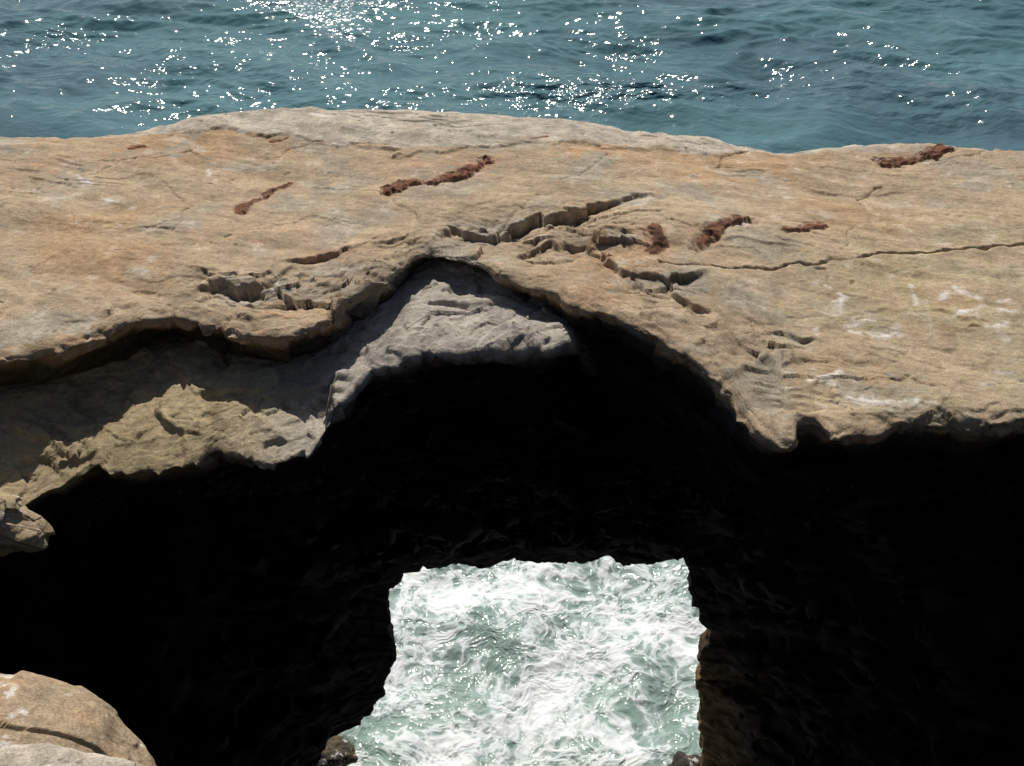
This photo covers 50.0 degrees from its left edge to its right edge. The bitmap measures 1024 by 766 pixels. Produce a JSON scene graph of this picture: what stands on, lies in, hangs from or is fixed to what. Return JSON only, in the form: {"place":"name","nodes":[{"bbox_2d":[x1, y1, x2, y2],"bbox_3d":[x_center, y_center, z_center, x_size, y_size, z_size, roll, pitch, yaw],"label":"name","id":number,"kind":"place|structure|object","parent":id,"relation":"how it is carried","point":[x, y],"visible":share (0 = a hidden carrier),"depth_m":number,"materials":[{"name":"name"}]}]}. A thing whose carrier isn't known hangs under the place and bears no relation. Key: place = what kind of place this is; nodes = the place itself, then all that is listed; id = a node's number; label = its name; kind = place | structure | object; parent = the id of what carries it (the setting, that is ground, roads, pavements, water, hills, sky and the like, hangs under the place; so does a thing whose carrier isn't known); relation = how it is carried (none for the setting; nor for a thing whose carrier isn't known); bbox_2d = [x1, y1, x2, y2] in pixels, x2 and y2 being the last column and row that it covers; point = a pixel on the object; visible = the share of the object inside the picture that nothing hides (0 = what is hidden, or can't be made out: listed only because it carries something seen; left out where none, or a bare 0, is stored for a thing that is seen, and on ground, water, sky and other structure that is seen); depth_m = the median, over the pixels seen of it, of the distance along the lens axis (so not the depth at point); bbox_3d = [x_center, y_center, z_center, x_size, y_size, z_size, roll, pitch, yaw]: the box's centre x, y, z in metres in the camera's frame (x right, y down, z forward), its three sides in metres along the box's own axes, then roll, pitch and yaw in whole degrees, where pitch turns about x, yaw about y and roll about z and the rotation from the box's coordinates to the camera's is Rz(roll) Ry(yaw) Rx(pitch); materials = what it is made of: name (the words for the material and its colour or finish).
{"place":"outdoors","nodes":[
{"label":"outdoors","id":0,"kind":"place"},
{"bbox_2d":[0,0,1023,765],"bbox_3d":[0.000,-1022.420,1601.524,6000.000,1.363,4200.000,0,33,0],"label":"sea water","id":1,"kind":"structure","parent":0,"point":[516,662],"depth_m":44.80,"materials":[{"name":"teal liquid"}]},
{"bbox_2d":[317,735,357,765],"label":"boulder","id":2,"kind":"object","parent":1,"relation":"in","point":[339,750],"visible":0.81,"depth_m":17.82,"materials":[{"name":"stone"}]},
{"bbox_2d":[0,414,1023,765],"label":"sea cave wall","id":3,"kind":"structure","parent":1,"relation":"in","point":[256,628],"depth_m":13.21,"materials":[{"name":"stone"}]},
{"bbox_2d":[667,751,700,765],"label":"boulder","id":4,"kind":"object","parent":1,"relation":"in","point":[680,758],"visible":0.96,"depth_m":17.75,"materials":[{"name":"stone"}]},
{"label":"viewpoint cliff","id":5,"kind":"structure","parent":0,"visible":0},
{"bbox_2d":[0,489,54,556],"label":"boulder","id":6,"kind":"object","parent":5,"relation":"on","point":[23,527],"visible":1,"depth_m":7.05,"materials":[{"name":"stone"}]},
{"bbox_2d":[0,670,155,765],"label":"boulder","id":7,"kind":"object","parent":5,"relation":"on","point":[35,708],"visible":0.82,"depth_m":3.57,"materials":[{"name":"stone"}]},
{"bbox_2d":[0,743,138,765],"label":"boulder","id":8,"kind":"object","parent":7,"relation":"on","point":[43,754],"visible":1,"depth_m":3.22,"materials":[{"name":"stone"}]},
{"bbox_2d":[0,107,1023,550],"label":"natural rock arch","id":9,"kind":"structure","parent":5,"relation":"attached to","point":[300,307],"depth_m":8.78,"materials":[{"name":"stone"}]}
]}

